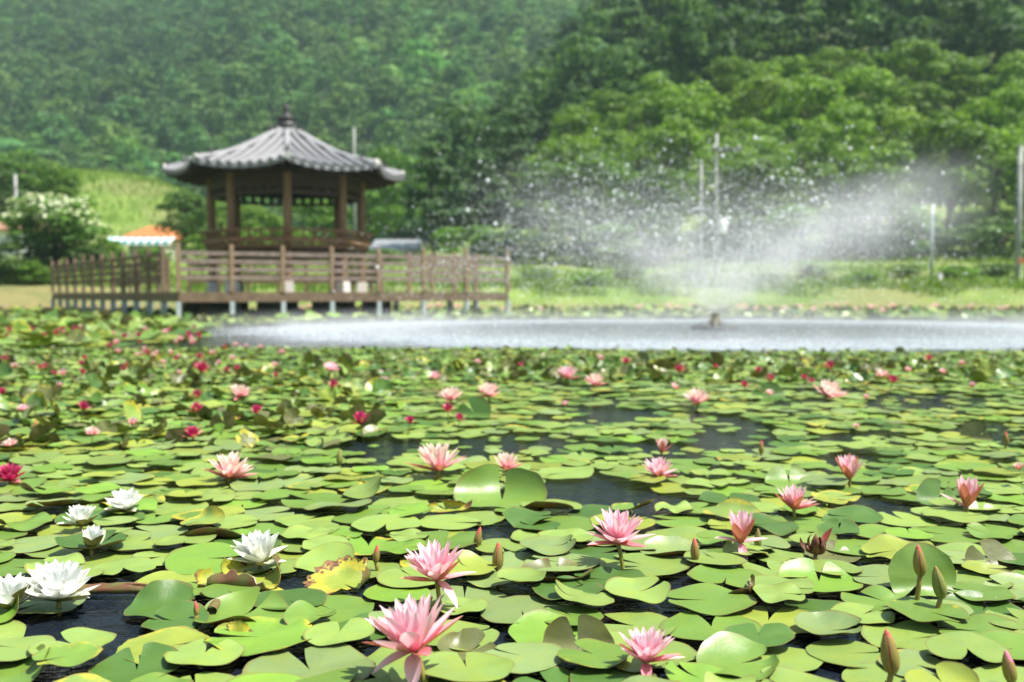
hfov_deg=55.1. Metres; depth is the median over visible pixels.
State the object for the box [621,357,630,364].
water lily
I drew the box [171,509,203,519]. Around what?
lily pad
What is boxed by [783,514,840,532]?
lily pad
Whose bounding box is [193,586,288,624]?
lily pad
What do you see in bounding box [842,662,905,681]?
lily pad
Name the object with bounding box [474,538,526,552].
lily pad
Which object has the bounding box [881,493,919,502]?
lily pad
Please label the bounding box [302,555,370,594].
lily pad
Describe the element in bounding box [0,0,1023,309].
ground
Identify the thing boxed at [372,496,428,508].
lily pad
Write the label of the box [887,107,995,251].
broadleaf tree
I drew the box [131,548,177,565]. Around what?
lily pad
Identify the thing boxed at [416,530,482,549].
lily pad
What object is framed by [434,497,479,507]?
lily pad
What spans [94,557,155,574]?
lily pad
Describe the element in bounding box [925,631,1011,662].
lily pad
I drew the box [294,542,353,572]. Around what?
lily pad
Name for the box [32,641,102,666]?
lily pad
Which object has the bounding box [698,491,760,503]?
lily pad
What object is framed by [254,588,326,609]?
lily pad
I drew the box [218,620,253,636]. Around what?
lily pad
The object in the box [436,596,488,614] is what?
lily pad
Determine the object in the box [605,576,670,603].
lily pad
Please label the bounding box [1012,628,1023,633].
lily pad
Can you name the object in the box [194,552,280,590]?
lily pad
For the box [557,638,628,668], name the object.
lily pad
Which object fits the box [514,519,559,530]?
lily pad
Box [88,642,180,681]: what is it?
lily pad
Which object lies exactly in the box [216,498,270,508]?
lily pad
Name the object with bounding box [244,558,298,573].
lily pad
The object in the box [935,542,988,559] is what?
lily pad
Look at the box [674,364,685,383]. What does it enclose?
water lily
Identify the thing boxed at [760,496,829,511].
lily pad
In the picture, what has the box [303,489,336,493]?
lily pad
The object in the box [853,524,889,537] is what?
lily pad
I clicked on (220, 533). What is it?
lily pad
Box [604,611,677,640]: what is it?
lily pad
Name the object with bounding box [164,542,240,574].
lily pad
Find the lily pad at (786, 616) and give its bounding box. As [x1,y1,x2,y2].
[734,606,810,633]
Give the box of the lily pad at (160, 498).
[100,494,164,505]
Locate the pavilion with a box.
[162,102,405,291]
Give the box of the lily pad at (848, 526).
[816,518,859,533]
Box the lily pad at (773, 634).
[723,623,794,646]
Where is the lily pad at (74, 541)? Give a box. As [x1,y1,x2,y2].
[55,530,125,548]
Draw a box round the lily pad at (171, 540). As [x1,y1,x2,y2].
[153,534,216,545]
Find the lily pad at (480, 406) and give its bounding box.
[457,396,490,418]
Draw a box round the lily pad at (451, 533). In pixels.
[439,530,465,539]
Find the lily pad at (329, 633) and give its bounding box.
[303,617,374,645]
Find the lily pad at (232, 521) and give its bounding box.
[212,514,259,528]
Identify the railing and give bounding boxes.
[51,245,165,292]
[114,257,169,291]
[175,243,509,291]
[187,257,329,291]
[347,258,383,291]
[406,252,477,291]
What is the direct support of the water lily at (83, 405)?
on the lily pads at (93, 335)
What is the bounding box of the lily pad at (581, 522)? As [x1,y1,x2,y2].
[545,516,596,530]
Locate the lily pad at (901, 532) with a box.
[883,527,935,538]
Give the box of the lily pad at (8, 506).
[0,502,39,511]
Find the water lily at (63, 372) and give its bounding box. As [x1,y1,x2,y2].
[58,368,66,383]
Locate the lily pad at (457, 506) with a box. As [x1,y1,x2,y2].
[427,500,471,512]
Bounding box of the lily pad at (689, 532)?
[645,526,721,545]
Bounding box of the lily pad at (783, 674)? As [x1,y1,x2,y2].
[756,665,836,681]
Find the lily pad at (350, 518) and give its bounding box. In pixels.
[332,509,389,523]
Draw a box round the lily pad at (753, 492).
[743,489,775,496]
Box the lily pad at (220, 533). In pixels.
[182,527,252,538]
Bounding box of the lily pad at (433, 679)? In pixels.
[427,677,505,681]
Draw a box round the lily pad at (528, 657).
[485,642,562,673]
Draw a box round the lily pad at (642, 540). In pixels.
[616,534,656,550]
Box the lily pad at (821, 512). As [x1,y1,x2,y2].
[810,506,835,517]
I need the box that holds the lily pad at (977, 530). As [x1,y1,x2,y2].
[966,522,1012,538]
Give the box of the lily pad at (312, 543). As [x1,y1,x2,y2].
[302,535,351,549]
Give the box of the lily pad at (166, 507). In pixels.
[137,501,208,514]
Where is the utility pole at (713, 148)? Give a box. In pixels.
[707,133,742,278]
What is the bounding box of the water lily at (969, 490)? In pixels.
[940,474,983,511]
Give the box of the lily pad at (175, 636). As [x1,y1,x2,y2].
[116,626,213,663]
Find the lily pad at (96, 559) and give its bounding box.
[79,552,132,575]
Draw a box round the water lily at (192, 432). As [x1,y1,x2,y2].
[183,425,203,446]
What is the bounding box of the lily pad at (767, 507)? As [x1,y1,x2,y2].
[750,502,781,513]
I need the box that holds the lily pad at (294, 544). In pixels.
[278,538,310,552]
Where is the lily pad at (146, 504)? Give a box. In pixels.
[102,496,156,513]
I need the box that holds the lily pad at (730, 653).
[696,631,778,680]
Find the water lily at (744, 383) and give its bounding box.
[740,380,748,396]
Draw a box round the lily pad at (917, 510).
[911,506,942,513]
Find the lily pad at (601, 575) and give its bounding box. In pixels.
[574,566,644,590]
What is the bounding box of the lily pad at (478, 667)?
[423,651,514,681]
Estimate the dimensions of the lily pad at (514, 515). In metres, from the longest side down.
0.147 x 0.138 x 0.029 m
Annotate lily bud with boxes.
[193,601,199,618]
[336,449,342,466]
[373,545,379,570]
[474,527,481,553]
[492,542,503,570]
[690,538,699,567]
[754,528,761,553]
[759,440,763,460]
[880,629,899,681]
[913,545,926,599]
[931,566,946,623]
[1002,650,1017,681]
[1003,431,1008,448]
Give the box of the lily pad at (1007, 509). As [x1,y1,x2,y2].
[989,504,1023,513]
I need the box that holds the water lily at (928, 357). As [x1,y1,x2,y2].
[925,354,932,363]
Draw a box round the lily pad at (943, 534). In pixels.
[911,526,980,542]
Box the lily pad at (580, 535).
[538,528,593,542]
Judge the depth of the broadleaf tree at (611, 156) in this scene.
64.88 m
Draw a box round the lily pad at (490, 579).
[462,571,511,587]
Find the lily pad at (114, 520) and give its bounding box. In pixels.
[93,516,137,525]
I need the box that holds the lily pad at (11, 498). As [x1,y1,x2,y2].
[0,494,39,501]
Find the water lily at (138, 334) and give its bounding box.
[134,332,142,343]
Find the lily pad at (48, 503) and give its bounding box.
[24,494,85,506]
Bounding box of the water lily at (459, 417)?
[454,413,465,431]
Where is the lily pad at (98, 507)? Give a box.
[63,504,108,513]
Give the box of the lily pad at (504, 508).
[494,503,543,512]
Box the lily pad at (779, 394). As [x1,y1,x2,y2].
[752,382,785,401]
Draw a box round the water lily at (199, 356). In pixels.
[195,353,206,362]
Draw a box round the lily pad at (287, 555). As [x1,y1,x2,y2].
[271,551,305,568]
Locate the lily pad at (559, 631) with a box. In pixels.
[542,614,614,664]
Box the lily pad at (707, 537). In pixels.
[696,530,733,544]
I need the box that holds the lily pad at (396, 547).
[375,539,425,553]
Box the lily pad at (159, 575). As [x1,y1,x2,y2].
[135,570,196,583]
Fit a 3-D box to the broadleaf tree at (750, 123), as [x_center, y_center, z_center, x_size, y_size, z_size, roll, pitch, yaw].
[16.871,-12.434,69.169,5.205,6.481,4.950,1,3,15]
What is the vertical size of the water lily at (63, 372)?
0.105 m
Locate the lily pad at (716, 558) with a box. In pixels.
[684,551,747,564]
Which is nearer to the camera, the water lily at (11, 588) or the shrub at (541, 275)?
the water lily at (11, 588)
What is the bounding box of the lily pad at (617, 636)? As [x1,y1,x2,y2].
[575,629,629,644]
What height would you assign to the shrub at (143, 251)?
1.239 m
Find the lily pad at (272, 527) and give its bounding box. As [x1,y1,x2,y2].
[230,523,288,534]
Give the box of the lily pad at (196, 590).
[187,582,205,595]
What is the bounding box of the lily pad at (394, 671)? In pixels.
[367,645,439,681]
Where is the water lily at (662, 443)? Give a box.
[656,438,671,456]
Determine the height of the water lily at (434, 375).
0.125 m
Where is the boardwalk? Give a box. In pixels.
[51,292,509,318]
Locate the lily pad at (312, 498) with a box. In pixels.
[281,493,348,508]
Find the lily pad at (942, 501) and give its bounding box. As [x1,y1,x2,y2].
[927,497,961,505]
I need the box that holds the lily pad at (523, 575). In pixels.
[497,567,545,582]
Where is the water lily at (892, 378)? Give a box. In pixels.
[885,374,899,393]
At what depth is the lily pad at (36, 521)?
2.65 m
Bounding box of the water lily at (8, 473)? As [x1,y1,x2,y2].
[0,463,25,483]
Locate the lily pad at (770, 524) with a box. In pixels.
[747,512,798,535]
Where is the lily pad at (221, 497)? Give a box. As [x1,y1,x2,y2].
[193,493,235,501]
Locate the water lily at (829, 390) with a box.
[814,378,847,401]
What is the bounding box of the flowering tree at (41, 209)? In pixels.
[0,192,115,268]
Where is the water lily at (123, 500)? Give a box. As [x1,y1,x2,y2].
[104,487,142,511]
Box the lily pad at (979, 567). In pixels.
[961,560,1008,574]
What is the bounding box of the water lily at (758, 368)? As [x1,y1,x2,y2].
[754,366,761,375]
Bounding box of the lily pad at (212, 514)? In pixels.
[180,505,224,525]
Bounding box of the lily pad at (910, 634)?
[861,620,940,654]
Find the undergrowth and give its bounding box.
[0,263,145,288]
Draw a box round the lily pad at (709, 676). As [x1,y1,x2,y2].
[704,671,772,681]
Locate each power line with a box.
[0,152,161,170]
[0,157,166,175]
[718,174,1016,200]
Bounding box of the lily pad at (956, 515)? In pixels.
[923,507,989,522]
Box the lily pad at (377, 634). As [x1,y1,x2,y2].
[338,612,386,639]
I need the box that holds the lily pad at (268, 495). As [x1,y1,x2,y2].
[252,492,288,499]
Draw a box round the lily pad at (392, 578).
[376,566,445,587]
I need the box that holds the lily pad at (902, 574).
[888,542,955,596]
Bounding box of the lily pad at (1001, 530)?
[958,523,1020,535]
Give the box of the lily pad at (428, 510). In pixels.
[389,503,433,515]
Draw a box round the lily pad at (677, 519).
[652,513,709,527]
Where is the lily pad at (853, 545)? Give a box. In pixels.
[826,538,882,555]
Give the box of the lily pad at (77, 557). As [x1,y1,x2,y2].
[24,552,85,574]
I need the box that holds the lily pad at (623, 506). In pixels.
[611,499,653,509]
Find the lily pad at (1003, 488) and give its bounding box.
[979,483,1023,493]
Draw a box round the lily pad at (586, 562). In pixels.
[523,553,599,571]
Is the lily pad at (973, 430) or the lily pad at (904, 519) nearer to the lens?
the lily pad at (904, 519)
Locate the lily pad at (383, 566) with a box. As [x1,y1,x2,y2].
[367,560,401,578]
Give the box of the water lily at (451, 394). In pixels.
[439,386,462,405]
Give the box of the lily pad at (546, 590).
[532,575,602,599]
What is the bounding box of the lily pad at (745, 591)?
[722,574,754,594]
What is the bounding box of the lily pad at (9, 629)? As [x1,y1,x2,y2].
[0,620,25,639]
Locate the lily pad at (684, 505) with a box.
[654,500,694,512]
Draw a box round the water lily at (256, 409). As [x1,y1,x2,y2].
[249,404,262,425]
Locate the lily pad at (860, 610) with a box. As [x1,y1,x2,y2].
[831,602,894,623]
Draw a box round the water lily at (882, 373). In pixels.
[874,369,888,386]
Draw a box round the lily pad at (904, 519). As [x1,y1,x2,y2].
[878,511,937,526]
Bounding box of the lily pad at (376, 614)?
[368,594,444,619]
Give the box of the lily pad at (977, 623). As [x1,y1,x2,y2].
[936,613,1018,633]
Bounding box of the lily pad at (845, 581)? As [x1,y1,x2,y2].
[777,558,862,592]
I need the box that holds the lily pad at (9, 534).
[0,525,27,539]
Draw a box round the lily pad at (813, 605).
[784,599,841,611]
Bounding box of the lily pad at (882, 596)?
[841,585,901,612]
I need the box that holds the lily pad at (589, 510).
[568,504,632,517]
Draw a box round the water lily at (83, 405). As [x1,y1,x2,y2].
[77,401,90,422]
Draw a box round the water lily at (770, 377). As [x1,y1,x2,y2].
[765,374,775,381]
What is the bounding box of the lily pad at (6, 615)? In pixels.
[0,595,18,622]
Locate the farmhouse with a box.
[108,226,187,260]
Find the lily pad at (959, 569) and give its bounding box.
[884,562,973,573]
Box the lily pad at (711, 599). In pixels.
[667,583,756,615]
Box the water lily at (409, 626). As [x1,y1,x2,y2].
[361,593,461,681]
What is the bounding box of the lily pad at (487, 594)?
[429,586,507,612]
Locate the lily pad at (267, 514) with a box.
[240,506,293,520]
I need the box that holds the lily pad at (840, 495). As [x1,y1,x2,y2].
[811,490,860,501]
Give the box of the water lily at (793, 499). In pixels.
[775,483,817,519]
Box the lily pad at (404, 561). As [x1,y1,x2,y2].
[400,551,462,566]
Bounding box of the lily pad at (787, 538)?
[771,530,809,545]
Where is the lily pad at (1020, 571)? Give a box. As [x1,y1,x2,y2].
[1011,569,1023,575]
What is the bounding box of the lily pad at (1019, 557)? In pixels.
[998,553,1023,565]
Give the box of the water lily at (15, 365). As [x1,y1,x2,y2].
[9,362,18,376]
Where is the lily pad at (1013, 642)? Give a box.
[979,629,1023,659]
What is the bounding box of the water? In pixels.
[0,312,1023,681]
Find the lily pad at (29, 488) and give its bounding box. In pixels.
[19,482,74,493]
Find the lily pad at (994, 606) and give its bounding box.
[943,590,1023,617]
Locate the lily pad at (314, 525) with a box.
[290,521,339,532]
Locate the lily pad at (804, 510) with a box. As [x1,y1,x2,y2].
[782,504,818,513]
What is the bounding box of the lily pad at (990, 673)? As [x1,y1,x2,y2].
[972,664,1023,681]
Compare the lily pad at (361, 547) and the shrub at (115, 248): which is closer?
the lily pad at (361, 547)
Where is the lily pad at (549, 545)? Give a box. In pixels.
[520,534,575,555]
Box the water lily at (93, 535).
[82,524,105,557]
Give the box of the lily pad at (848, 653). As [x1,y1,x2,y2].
[806,638,879,667]
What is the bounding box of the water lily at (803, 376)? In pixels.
[800,373,808,385]
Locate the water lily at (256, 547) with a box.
[227,529,287,568]
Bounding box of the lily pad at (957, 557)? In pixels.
[942,550,986,564]
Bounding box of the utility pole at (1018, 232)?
[1014,144,1023,280]
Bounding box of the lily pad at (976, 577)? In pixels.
[956,572,1013,587]
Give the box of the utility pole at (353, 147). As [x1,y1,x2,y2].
[352,126,355,235]
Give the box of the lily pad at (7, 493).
[0,492,17,496]
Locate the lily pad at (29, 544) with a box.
[0,534,63,553]
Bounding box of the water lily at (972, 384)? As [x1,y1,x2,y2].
[967,381,976,394]
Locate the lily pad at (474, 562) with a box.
[448,550,496,575]
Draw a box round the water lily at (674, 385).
[671,382,680,397]
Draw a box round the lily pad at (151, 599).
[124,579,194,619]
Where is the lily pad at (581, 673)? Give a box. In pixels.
[570,665,656,681]
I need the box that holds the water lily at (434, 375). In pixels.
[427,371,442,388]
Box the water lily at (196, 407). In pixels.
[187,401,204,424]
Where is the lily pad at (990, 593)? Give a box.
[947,581,1015,600]
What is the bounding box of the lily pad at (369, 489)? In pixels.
[342,476,381,498]
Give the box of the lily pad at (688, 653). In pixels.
[651,639,696,668]
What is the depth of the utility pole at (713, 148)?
46.62 m
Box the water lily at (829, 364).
[822,360,834,380]
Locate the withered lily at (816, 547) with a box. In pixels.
[800,527,832,559]
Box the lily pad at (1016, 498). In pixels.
[987,493,1023,504]
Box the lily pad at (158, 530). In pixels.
[119,524,187,539]
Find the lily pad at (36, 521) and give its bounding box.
[0,512,52,531]
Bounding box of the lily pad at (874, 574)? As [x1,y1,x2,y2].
[848,564,915,587]
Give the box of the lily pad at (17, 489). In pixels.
[3,476,57,495]
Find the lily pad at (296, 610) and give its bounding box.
[282,600,335,624]
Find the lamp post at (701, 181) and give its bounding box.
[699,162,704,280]
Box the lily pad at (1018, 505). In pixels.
[1009,503,1023,510]
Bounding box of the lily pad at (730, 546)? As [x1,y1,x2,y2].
[723,538,768,555]
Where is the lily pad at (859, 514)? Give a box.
[822,505,883,523]
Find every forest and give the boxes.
[0,0,594,258]
[384,0,1023,232]
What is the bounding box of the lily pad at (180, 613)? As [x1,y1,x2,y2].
[141,600,209,630]
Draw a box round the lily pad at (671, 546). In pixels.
[640,536,708,555]
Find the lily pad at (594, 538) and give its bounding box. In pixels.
[585,531,611,545]
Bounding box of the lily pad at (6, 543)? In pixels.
[0,539,15,548]
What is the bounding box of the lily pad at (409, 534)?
[385,528,429,541]
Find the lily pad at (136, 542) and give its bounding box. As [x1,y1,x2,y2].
[103,532,178,550]
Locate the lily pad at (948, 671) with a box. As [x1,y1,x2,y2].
[904,661,979,681]
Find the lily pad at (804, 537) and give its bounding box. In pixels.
[789,531,836,543]
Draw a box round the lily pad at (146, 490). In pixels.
[109,485,167,496]
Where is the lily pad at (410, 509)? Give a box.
[388,503,428,516]
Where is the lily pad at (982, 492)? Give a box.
[953,488,992,495]
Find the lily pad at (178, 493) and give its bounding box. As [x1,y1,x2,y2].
[167,490,203,496]
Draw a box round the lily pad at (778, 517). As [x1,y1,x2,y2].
[756,514,787,524]
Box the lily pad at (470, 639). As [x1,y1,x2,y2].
[437,628,496,664]
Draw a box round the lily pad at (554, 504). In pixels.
[521,499,581,509]
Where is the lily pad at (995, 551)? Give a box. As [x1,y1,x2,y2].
[965,539,1019,572]
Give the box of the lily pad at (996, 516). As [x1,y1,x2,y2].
[954,500,1009,521]
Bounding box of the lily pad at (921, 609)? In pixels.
[886,596,970,621]
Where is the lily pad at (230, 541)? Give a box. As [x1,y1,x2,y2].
[210,534,281,548]
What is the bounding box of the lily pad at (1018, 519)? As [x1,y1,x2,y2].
[1007,514,1023,525]
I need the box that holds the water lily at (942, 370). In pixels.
[938,368,947,380]
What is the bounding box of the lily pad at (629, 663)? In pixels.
[614,643,668,671]
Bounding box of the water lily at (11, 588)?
[0,572,38,619]
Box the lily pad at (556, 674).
[512,666,571,681]
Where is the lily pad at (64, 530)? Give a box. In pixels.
[37,523,101,535]
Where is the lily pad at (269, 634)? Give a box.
[204,616,311,656]
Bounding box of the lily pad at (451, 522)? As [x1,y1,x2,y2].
[419,514,482,529]
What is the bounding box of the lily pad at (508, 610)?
[481,595,564,623]
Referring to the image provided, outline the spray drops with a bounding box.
[376,80,1016,283]
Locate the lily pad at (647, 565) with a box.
[599,553,690,575]
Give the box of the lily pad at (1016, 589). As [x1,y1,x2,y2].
[983,572,1023,599]
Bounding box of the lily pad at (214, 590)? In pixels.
[201,584,249,597]
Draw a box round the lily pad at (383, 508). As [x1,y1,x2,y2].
[357,505,398,513]
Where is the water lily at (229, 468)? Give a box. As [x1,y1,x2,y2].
[203,450,258,487]
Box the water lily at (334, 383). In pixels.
[327,379,339,389]
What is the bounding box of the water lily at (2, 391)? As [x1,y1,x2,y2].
[0,387,7,397]
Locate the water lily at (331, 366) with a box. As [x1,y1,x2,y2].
[323,362,339,380]
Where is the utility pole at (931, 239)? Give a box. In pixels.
[929,203,936,274]
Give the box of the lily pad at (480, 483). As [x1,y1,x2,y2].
[453,464,546,507]
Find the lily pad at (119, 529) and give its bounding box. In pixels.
[102,527,132,532]
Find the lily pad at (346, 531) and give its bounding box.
[324,525,362,538]
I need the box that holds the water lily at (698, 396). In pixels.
[683,387,710,410]
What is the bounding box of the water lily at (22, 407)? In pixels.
[15,404,29,417]
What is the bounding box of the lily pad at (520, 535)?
[510,529,539,541]
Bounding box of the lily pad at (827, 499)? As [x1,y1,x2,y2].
[813,495,848,503]
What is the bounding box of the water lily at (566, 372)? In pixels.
[554,364,580,386]
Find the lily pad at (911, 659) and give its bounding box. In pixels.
[877,649,942,677]
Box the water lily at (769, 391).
[766,388,775,402]
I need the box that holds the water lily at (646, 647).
[618,625,683,675]
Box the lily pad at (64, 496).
[41,494,84,502]
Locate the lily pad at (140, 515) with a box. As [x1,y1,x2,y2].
[111,512,144,519]
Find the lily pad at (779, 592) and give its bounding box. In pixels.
[753,582,804,602]
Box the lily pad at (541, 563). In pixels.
[521,557,593,582]
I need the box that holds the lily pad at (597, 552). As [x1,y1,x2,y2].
[569,547,625,559]
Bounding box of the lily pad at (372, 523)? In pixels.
[351,514,420,531]
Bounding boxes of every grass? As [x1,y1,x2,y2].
[1,167,444,257]
[1,196,1023,296]
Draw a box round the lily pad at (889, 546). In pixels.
[861,534,933,558]
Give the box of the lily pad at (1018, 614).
[985,607,1023,629]
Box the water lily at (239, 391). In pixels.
[227,383,251,403]
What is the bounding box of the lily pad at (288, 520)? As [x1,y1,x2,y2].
[275,512,334,525]
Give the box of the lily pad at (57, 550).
[25,545,83,557]
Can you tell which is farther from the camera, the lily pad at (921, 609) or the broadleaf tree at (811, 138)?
the broadleaf tree at (811, 138)
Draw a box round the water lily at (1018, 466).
[1013,462,1023,479]
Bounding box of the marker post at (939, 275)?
[937,272,944,281]
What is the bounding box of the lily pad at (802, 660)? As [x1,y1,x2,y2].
[748,645,822,671]
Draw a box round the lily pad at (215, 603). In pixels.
[207,598,220,612]
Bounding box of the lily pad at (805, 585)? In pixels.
[746,575,813,593]
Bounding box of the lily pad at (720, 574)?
[687,564,762,587]
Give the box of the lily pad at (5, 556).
[0,552,15,562]
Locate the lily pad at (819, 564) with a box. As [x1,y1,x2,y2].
[813,559,863,574]
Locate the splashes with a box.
[209,311,1023,350]
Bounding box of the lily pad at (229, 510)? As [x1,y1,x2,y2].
[217,505,245,515]
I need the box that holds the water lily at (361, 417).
[352,410,369,442]
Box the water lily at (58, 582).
[24,558,100,615]
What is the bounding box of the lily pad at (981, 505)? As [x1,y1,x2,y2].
[969,502,1002,509]
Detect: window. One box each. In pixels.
[0,238,14,254]
[128,245,142,255]
[149,245,163,252]
[397,251,412,254]
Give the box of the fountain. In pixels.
[690,313,739,329]
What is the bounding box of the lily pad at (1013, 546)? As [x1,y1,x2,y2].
[997,539,1023,552]
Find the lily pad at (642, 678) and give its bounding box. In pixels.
[621,675,680,681]
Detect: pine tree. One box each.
[390,141,471,254]
[432,147,528,254]
[475,124,551,261]
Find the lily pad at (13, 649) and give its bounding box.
[0,635,55,661]
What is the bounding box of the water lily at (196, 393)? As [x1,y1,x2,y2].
[188,389,203,402]
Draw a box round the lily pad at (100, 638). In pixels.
[27,627,116,658]
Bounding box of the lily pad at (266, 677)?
[225,672,303,681]
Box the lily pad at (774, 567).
[736,560,807,577]
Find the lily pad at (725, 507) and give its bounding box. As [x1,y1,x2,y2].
[703,498,759,518]
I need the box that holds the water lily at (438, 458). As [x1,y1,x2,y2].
[407,441,467,479]
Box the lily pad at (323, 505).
[304,499,371,509]
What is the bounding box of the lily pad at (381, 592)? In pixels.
[363,584,431,601]
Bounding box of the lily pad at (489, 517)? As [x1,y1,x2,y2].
[457,511,504,525]
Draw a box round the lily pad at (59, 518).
[54,510,115,522]
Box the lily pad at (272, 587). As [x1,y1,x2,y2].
[230,586,282,607]
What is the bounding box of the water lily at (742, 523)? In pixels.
[715,509,768,560]
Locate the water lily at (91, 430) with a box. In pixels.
[85,426,99,443]
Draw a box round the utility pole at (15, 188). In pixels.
[12,173,18,260]
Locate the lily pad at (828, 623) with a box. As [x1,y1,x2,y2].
[794,610,861,635]
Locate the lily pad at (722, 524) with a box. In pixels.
[708,519,755,529]
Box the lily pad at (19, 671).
[0,644,49,681]
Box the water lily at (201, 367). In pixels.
[193,360,210,381]
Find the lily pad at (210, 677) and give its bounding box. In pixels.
[181,672,234,681]
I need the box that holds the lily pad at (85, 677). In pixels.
[54,673,110,681]
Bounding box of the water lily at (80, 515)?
[57,504,98,531]
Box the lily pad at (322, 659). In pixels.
[242,643,375,681]
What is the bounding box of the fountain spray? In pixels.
[261,81,1023,340]
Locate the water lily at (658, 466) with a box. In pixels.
[642,457,677,482]
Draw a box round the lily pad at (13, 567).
[0,559,44,576]
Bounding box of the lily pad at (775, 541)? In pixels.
[723,534,790,549]
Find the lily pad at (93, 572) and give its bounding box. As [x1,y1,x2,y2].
[78,567,104,577]
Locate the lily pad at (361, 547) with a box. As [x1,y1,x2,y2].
[347,536,395,555]
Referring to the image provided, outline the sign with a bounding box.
[1018,256,1023,279]
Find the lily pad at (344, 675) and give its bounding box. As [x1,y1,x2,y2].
[295,668,390,681]
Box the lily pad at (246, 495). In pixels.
[228,491,260,499]
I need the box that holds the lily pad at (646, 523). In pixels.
[590,513,655,529]
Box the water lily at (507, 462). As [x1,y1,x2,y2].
[491,452,523,470]
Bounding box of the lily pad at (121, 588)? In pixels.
[73,582,146,593]
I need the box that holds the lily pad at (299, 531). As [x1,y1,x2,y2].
[281,524,332,539]
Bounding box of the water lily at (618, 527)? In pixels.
[586,507,654,568]
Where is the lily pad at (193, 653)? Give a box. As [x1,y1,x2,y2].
[164,638,245,665]
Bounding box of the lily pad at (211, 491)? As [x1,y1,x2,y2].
[189,489,227,498]
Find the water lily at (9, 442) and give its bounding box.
[1,438,17,457]
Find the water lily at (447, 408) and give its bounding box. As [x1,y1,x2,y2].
[442,403,453,424]
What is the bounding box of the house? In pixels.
[0,223,56,259]
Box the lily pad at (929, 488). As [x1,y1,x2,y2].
[916,477,955,507]
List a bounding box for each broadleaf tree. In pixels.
[0,148,70,213]
[0,168,29,214]
[27,160,84,222]
[152,188,217,258]
[178,200,226,244]
[223,205,282,242]
[292,199,351,260]
[347,182,408,252]
[366,145,425,238]
[503,154,559,231]
[503,159,591,261]
[534,132,622,236]
[546,104,610,165]
[560,150,641,261]
[572,89,634,138]
[579,128,647,220]
[602,98,663,153]
[607,147,661,237]
[609,164,694,262]
[610,113,714,258]
[627,71,679,156]
[649,80,731,130]
[659,89,735,209]
[687,136,768,243]
[702,148,810,262]
[704,55,757,130]
[720,117,787,155]
[725,69,799,135]
[740,134,809,195]
[752,55,819,104]
[757,121,853,255]
[762,71,843,163]
[774,95,845,164]
[795,97,876,202]
[806,46,876,96]
[830,140,935,255]
[834,66,907,138]
[841,103,923,197]
[866,105,951,203]
[879,38,949,101]
[885,81,953,121]
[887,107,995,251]
[926,52,993,110]
[928,111,976,186]
[936,127,1023,216]
[960,101,1023,157]
[963,78,1023,198]
[979,50,1023,116]
[988,123,1023,191]
[994,142,1023,217]
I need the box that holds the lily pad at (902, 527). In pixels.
[880,524,921,539]
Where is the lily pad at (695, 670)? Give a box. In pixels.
[665,661,736,681]
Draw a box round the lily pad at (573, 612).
[543,605,603,625]
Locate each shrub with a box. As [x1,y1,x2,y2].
[0,241,50,275]
[13,234,101,267]
[15,260,57,285]
[58,243,108,270]
[85,236,127,269]
[130,247,174,268]
[183,234,223,272]
[241,225,271,273]
[293,230,325,267]
[369,249,405,261]
[430,225,502,255]
[478,229,547,263]
[520,268,559,278]
[533,221,609,262]
[563,273,608,283]
[577,222,645,265]
[611,266,647,278]
[622,211,697,264]
[702,210,778,260]
[736,204,822,258]
[745,272,791,283]
[792,265,832,274]
[796,203,871,260]
[840,196,929,260]
[840,270,887,282]
[888,264,926,274]
[894,204,944,255]
[926,223,1004,261]
[928,265,980,278]
[969,215,1023,261]
[973,263,1022,274]
[1002,233,1023,251]
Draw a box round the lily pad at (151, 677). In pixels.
[130,672,193,681]
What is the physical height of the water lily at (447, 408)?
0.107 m
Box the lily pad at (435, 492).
[415,490,453,494]
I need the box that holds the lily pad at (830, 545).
[804,539,860,562]
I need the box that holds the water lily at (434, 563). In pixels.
[401,539,475,618]
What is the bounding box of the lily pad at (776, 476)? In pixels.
[765,465,813,488]
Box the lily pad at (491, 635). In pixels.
[427,619,499,650]
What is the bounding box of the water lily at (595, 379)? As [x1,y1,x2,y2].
[583,372,605,388]
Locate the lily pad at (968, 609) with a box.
[927,599,973,614]
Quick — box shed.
[369,239,423,261]
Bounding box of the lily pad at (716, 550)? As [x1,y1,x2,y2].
[699,548,738,555]
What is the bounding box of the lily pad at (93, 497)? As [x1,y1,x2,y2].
[75,490,119,501]
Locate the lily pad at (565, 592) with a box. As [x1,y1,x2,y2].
[554,580,614,605]
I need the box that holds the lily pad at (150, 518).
[133,511,178,523]
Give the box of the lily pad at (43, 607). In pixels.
[16,599,85,613]
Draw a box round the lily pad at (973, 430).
[960,421,992,440]
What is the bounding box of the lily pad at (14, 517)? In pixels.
[0,512,56,529]
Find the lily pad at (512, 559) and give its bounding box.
[481,551,537,570]
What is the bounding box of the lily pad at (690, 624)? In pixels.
[659,610,761,640]
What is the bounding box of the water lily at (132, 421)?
[128,417,137,435]
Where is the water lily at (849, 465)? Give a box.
[835,453,864,486]
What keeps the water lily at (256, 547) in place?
on the water
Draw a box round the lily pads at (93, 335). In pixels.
[0,304,1023,497]
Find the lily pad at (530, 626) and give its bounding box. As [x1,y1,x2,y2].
[508,609,577,641]
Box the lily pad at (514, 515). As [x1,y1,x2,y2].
[502,506,551,529]
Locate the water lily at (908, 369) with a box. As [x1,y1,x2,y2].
[904,366,912,375]
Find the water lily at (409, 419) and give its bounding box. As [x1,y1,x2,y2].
[404,415,415,434]
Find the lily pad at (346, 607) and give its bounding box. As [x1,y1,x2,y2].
[311,595,374,623]
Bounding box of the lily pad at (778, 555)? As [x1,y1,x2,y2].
[754,549,812,562]
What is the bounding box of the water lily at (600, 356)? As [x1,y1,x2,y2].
[597,354,603,365]
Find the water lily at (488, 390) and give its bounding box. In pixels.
[478,382,501,401]
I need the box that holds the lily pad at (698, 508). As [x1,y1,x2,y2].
[682,502,714,513]

